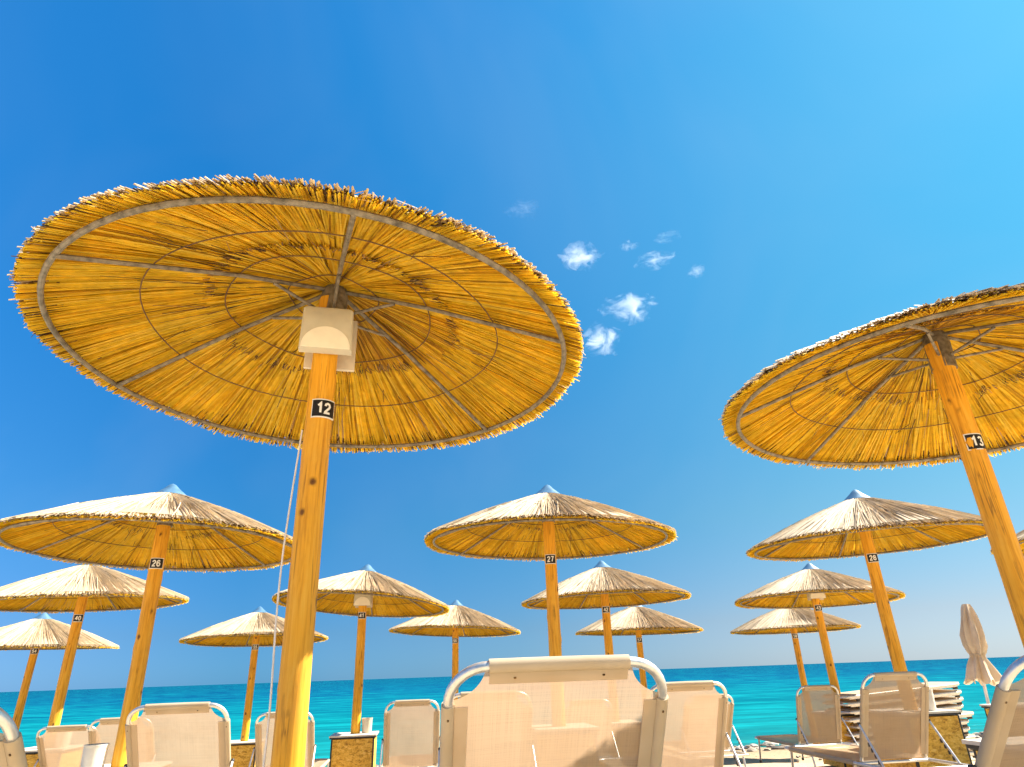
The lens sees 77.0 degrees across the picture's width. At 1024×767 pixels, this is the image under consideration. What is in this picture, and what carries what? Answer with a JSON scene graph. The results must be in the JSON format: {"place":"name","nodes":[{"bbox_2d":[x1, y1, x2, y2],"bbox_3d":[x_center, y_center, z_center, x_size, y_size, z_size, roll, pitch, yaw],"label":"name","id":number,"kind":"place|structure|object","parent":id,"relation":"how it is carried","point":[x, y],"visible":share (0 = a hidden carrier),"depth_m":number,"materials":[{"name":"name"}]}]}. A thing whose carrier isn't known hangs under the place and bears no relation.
{"place":"outdoors","nodes":[
{"label":"outdoors","id":0,"kind":"place"},
{"bbox_2d":[0,657,1023,766],"bbox_3d":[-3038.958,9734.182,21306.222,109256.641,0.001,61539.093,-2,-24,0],"label":"sea","id":1,"kind":"structure","parent":0,"point":[764,698],"depth_m":74.33,"materials":[{"name":"liquid"}]},
{"bbox_2d":[0,0,1023,691],"label":"sky","id":2,"kind":"structure","parent":0,"point":[716,192],"materials":[{"name":"blue"}]},
{"bbox_2d":[434,738,975,766],"bbox_3d":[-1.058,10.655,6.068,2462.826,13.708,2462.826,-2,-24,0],"label":"beach sand","id":3,"kind":"structure","parent":0,"point":[777,758],"depth_m":11.65,"materials":[{"name":"beige sand"}]},
{"bbox_2d":[0,707,27,766],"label":"sun lounger","id":4,"kind":"object","parent":3,"relation":"on","point":[12,751],"visible":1,"depth_m":1.57,"materials":[{"name":"metal"}]},
{"bbox_2d":[25,746,39,766],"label":"side table","id":5,"kind":"object","parent":3,"relation":"on","point":[31,753],"visible":0.25,"depth_m":7.40,"materials":[{"name":"wicker"}]},
{"bbox_2d":[0,612,118,730],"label":"thatched umbrella","id":6,"kind":"object","parent":3,"relation":"on","point":[41,631],"visible":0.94,"depth_m":10.72,"materials":[{"name":"beige plant"}]},
{"bbox_2d":[34,724,94,766],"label":"sun lounger","id":7,"kind":"object","parent":3,"relation":"on","point":[60,746],"visible":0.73,"depth_m":6.91,"materials":[{"name":"fabric"}]},
{"bbox_2d":[0,563,189,725],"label":"thatched umbrella","id":8,"kind":"object","parent":3,"relation":"on","point":[79,590],"visible":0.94,"depth_m":8.05,"materials":[{"name":"beige wicker"}]},
{"bbox_2d":[88,717,138,763],"bbox_3d":[-4.106,4.189,7.127,0.700,0.953,1.745,1,-25,-7],"label":"sun lounger","id":9,"kind":"object","parent":3,"relation":"on","point":[105,730],"visible":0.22,"depth_m":6.61,"materials":[{"name":"fabric"}]},
{"bbox_2d":[0,484,292,766],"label":"thatched umbrella","id":10,"kind":"object","parent":3,"relation":"on","point":[172,527],"visible":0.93,"depth_m":5.68,"materials":[{"name":"beige wicker"}]},
{"bbox_2d":[124,702,234,766],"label":"sun lounger","id":11,"kind":"object","parent":3,"relation":"on","point":[191,734],"visible":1,"depth_m":4.12,"materials":[{"name":"fabric"}]},
{"bbox_2d":[231,739,254,766],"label":"side table","id":12,"kind":"object","parent":3,"relation":"on","point":[241,755],"visible":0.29,"depth_m":10.64,"materials":[{"name":"plastic"}]},
{"bbox_2d":[179,606,327,745],"bbox_3d":[-4.582,5.576,11.170,2.537,3.250,2.521,-2,-24,0],"label":"thatched umbrella","id":13,"kind":"object","parent":3,"relation":"on","point":[254,629],"visible":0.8,"depth_m":11.23,"materials":[{"name":"brown wood"}]},
{"bbox_2d":[248,712,329,766],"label":"sun lounger","id":14,"kind":"object","parent":3,"relation":"on","point":[260,738],"visible":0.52,"depth_m":7.08,"materials":[{"name":"fabric"}]},
{"bbox_2d":[7,173,584,766],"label":"thatched umbrella","id":15,"kind":"object","parent":3,"relation":"on","point":[185,301],"visible":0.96,"depth_m":2.98,"materials":[{"name":"yellow wicker"}]},
{"bbox_2d":[263,430,302,766],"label":"hanging cable","id":16,"kind":"object","parent":15,"relation":"hanging from","point":[270,699],"visible":1,"depth_m":2.64,"materials":[{"name":"white plastic"}]},
{"bbox_2d":[298,306,357,371],"bbox_3d":[-0.899,-0.243,3.172,0.258,0.290,0.230,4,-25,-13],"label":"pole lamp","id":17,"kind":"object","parent":15,"relation":"attached to","point":[325,330],"visible":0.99,"depth_m":3.07,"materials":[{"name":"white paint"}]},
{"bbox_2d":[329,731,378,766],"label":"side table","id":18,"kind":"object","parent":3,"relation":"on","point":[347,749],"visible":0.94,"depth_m":8.31,"materials":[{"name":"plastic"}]},
{"bbox_2d":[362,718,372,732],"bbox_3d":[-1.957,4.615,8.688,0.143,0.180,0.143,-2,-24,0],"label":"plastic tub","id":19,"kind":"object","parent":18,"relation":"on","point":[366,725],"visible":1,"depth_m":8.64,"materials":[{"name":"white plastic"}]},
{"bbox_2d":[272,564,449,738],"bbox_3d":[-2.119,4.152,8.870,2.532,3.248,2.523,-2,-24,0],"label":"thatched umbrella","id":20,"kind":"object","parent":3,"relation":"on","point":[392,597],"visible":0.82,"depth_m":9.05,"materials":[{"name":"brown wood"}]},
{"bbox_2d":[353,591,372,607],"bbox_3d":[-2.147,3.080,9.317,0.257,0.290,0.230,2,-25,-9],"label":"pole lamp","id":21,"kind":"object","parent":20,"relation":"attached to","point":[363,600],"visible":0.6,"depth_m":9.20,"materials":[{"name":"white paint"}]},
{"bbox_2d":[379,699,439,766],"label":"sun lounger","id":22,"kind":"object","parent":3,"relation":"on","point":[411,735],"visible":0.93,"depth_m":7.29,"materials":[{"name":"fabric"}]},
{"bbox_2d":[389,600,520,699],"bbox_3d":[-1.058,5.700,11.900,2.525,3.250,2.536,-2,-24,0],"label":"thatched umbrella","id":23,"kind":"object","parent":3,"relation":"on","point":[457,621],"visible":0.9,"depth_m":12.01,"materials":[{"name":"brown wood"}]},
{"bbox_2d":[438,691,471,766],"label":"sun lounger","id":24,"kind":"object","parent":3,"relation":"on","point":[460,695],"visible":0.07,"depth_m":4.40,"materials":[{"name":"fabric"}]},
{"bbox_2d":[424,485,676,655],"bbox_3d":[0.408,2.542,6.072,2.529,3.250,2.534,-2,-24,0],"label":"thatched umbrella","id":25,"kind":"object","parent":3,"relation":"on","point":[549,525],"visible":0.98,"depth_m":6.64,"materials":[{"name":"beige wicker"}]},
{"bbox_2d":[439,654,668,766],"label":"sun lounger","id":26,"kind":"object","parent":3,"relation":"on","point":[585,711],"visible":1,"depth_m":1.76,"materials":[{"name":"fabric"}]},
{"bbox_2d":[521,560,690,654],"bbox_3d":[1.425,4.193,9.204,2.527,3.250,2.532,-2,-24,0],"label":"thatched umbrella","id":27,"kind":"object","parent":3,"relation":"on","point":[604,586],"visible":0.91,"depth_m":9.35,"materials":[{"name":"beige wicker"}]},
{"bbox_2d":[575,605,703,687],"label":"thatched umbrella","id":28,"kind":"object","parent":3,"relation":"on","point":[639,622],"visible":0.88,"depth_m":12.38,"materials":[{"name":"brown wood"}]},
{"bbox_2d":[375,732,982,766],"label":"pebbles","id":29,"kind":"object","parent":3,"relation":"on","point":[755,747],"visible":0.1,"depth_m":15.39,"materials":[{"name":"stone"}]},
{"bbox_2d":[650,680,741,766],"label":"sun lounger","id":30,"kind":"object","parent":3,"relation":"on","point":[696,733],"visible":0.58,"depth_m":4.72,"materials":[{"name":"fabric"}]},
{"bbox_2d":[721,694,749,766],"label":"sun lounger","id":31,"kind":"object","parent":3,"relation":"on","point":[729,724],"visible":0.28,"depth_m":7.77,"materials":[{"name":"metal"}]},
{"bbox_2d":[730,608,860,743],"bbox_3d":[5.832,6.027,12.830,2.526,3.250,2.539,-2,-24,0],"label":"thatched umbrella","id":32,"kind":"object","parent":3,"relation":"on","point":[793,622],"visible":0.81,"depth_m":12.84,"materials":[{"name":"beige plant"}]},
{"bbox_2d":[755,685,863,766],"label":"sun lounger","id":33,"kind":"object","parent":3,"relation":"on","point":[819,716],"visible":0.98,"depth_m":8.64,"materials":[{"name":"fabric"}]},
{"bbox_2d":[734,563,905,710],"bbox_3d":[4.915,4.422,9.901,2.529,3.250,2.526,-2,-24,0],"label":"thatched umbrella","id":34,"kind":"object","parent":3,"relation":"on","point":[791,591],"visible":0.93,"depth_m":10.06,"materials":[{"name":"brown wood"}]},
{"bbox_2d":[807,590,825,599],"bbox_3d":[4.878,3.323,10.356,0.258,0.290,0.230,-6,-25,9],"label":"pole lamp","id":35,"kind":"object","parent":34,"relation":"attached to","point":[821,596],"visible":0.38,"depth_m":10.22,"materials":[{"name":"white paint"}]},
{"bbox_2d":[823,711,861,766],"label":"side table","id":36,"kind":"object","parent":3,"relation":"on","point":[844,739],"visible":0.16,"depth_m":9.32,"materials":[{"name":"plastic"}]},
{"bbox_2d":[746,489,986,671],"bbox_3d":[3.873,2.665,6.507,2.531,3.250,2.524,-2,-24,0],"label":"thatched umbrella","id":37,"kind":"object","parent":3,"relation":"on","point":[855,523],"visible":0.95,"depth_m":6.73,"materials":[{"name":"beige wicker"}]},
{"bbox_2d":[718,282,1023,646],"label":"thatched umbrella","id":38,"kind":"object","parent":3,"relation":"on","point":[938,381],"visible":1,"depth_m":3.92,"materials":[{"name":"yellow wood"}]},
{"bbox_2d":[784,671,967,766],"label":"sun lounger","id":39,"kind":"object","parent":3,"relation":"on","point":[894,722],"visible":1,"depth_m":5.46,"materials":[{"name":"fabric"}]},
{"bbox_2d":[853,749,974,766],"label":"folded lounger","id":40,"kind":"object","parent":3,"relation":"on","point":[971,752],"visible":0.03,"depth_m":9.19,"materials":[{"name":"metal"}]},
{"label":"folded lounger","id":41,"kind":"object","parent":40,"relation":"on","visible":0},
{"bbox_2d":[964,734,975,738],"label":"folded lounger","id":42,"kind":"object","parent":41,"relation":"on","point":[969,736],"visible":0.11,"depth_m":9.28,"materials":[{"name":"metal"}]},
{"bbox_2d":[846,726,969,743],"bbox_3d":[5.723,5.193,9.488,1.929,0.091,0.650,-2,-24,-9],"label":"folded lounger","id":43,"kind":"object","parent":42,"relation":"on","point":[965,729],"visible":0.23,"depth_m":9.32,"materials":[{"name":"fabric"}]},
{"bbox_2d":[845,718,968,737],"bbox_3d":[5.733,5.102,9.527,1.929,0.091,0.650,-2,-24,-8],"label":"folded lounger","id":44,"kind":"object","parent":43,"relation":"on","point":[964,722],"visible":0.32,"depth_m":9.35,"materials":[{"name":"metal"}]},
{"bbox_2d":[849,711,973,728],"bbox_3d":[5.830,5.009,9.566,1.929,0.091,0.650,-2,-24,-8],"label":"folded lounger","id":45,"kind":"object","parent":44,"relation":"on","point":[967,714],"visible":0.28,"depth_m":9.39,"materials":[{"name":"metal"}]},
{"bbox_2d":[841,703,962,722],"bbox_3d":[5.718,4.926,9.612,1.929,0.091,0.650,-2,-23,-9],"label":"folded lounger","id":46,"kind":"object","parent":45,"relation":"on","point":[951,706],"visible":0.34,"depth_m":9.44,"materials":[{"name":"metal"}]},
{"bbox_2d":[840,696,962,714],"bbox_3d":[5.748,4.835,9.651,1.929,0.091,0.650,-2,-24,-9],"label":"folded lounger","id":47,"kind":"object","parent":46,"relation":"on","point":[938,701],"visible":0.36,"depth_m":9.47,"materials":[{"name":"metal"}]},
{"bbox_2d":[840,689,960,708],"bbox_3d":[5.722,4.736,9.668,1.929,0.091,0.650,-2,-24,-8],"label":"folded lounger","id":48,"kind":"object","parent":47,"relation":"on","point":[936,694],"visible":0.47,"depth_m":9.48,"materials":[{"name":"metal"}]},
{"bbox_2d":[840,682,958,700],"bbox_3d":[5.725,4.650,9.715,1.929,0.091,0.650,-2,-24,-9],"label":"folded lounger","id":49,"kind":"object","parent":48,"relation":"on","point":[852,695],"visible":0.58,"depth_m":9.53,"materials":[{"name":"metal"}]},
{"bbox_2d":[880,709,972,766],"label":"side table","id":50,"kind":"object","parent":3,"relation":"on","point":[946,723],"visible":0.23,"depth_m":5.94,"materials":[{"name":"straw"},{"name":"wood"},{"name":"dark plastic"}]},
{"bbox_2d":[961,738,981,758],"bbox_3d":[2.552,1.915,2.803,0.600,0.620,0.600,1,-25,-7],"label":"side table","id":51,"kind":"object","parent":3,"relation":"on","point":[974,744],"visible":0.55,"depth_m":3.11,"materials":[{"name":"plastic"}]},
{"bbox_2d":[960,604,1001,703],"bbox_3d":[5.858,3.924,7.869,0.402,2.338,0.422,-4,-24,5],"label":"closed parasol","id":52,"kind":"object","parent":3,"relation":"on","point":[981,669],"visible":0.99,"depth_m":8.08,"materials":[{"name":"fabric"}]},
{"bbox_2d":[979,704,990,716],"bbox_3d":[5.821,3.963,7.168,0.600,0.700,0.600,1,-25,-7],"label":"side table","id":53,"kind":"object","parent":3,"relation":"on","point":[986,707],"visible":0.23,"depth_m":7.47,"materials":[{"name":"plastic"}]},
{"bbox_2d":[967,655,1023,766],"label":"sun lounger","id":54,"kind":"object","parent":3,"relation":"on","point":[1002,743],"visible":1,"depth_m":1.96,"materials":[{"name":"fabric"}]},
{"bbox_2d":[990,530,1023,555],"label":"thatched umbrella","id":55,"kind":"object","parent":3,"relation":"on","point":[1020,535],"visible":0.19,"depth_m":7.44,"materials":[{"name":"brown wood"}]},
{"bbox_3d":[-3.063,3.280,4.899,0.600,0.620,0.600,1,-25,-7],"label":"side table","id":56,"kind":"object","parent":3,"relation":"on","visible":0},
{"bbox_2d":[81,743,109,766],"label":"plastic tub","id":57,"kind":"object","parent":56,"relation":"on","point":[94,755],"visible":1,"depth_m":4.94,"materials":[{"name":"white paint"}]},
{"bbox_2d":[929,689,936,710],"bbox_3d":[3.964,3.028,6.156,0.147,0.180,0.147,-2,-24,0],"label":"plastic tub","id":58,"kind":"object","parent":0,"point":[932,705],"visible":0.41,"depth_m":6.09,"materials":[{"name":"white paint"}]}
]}

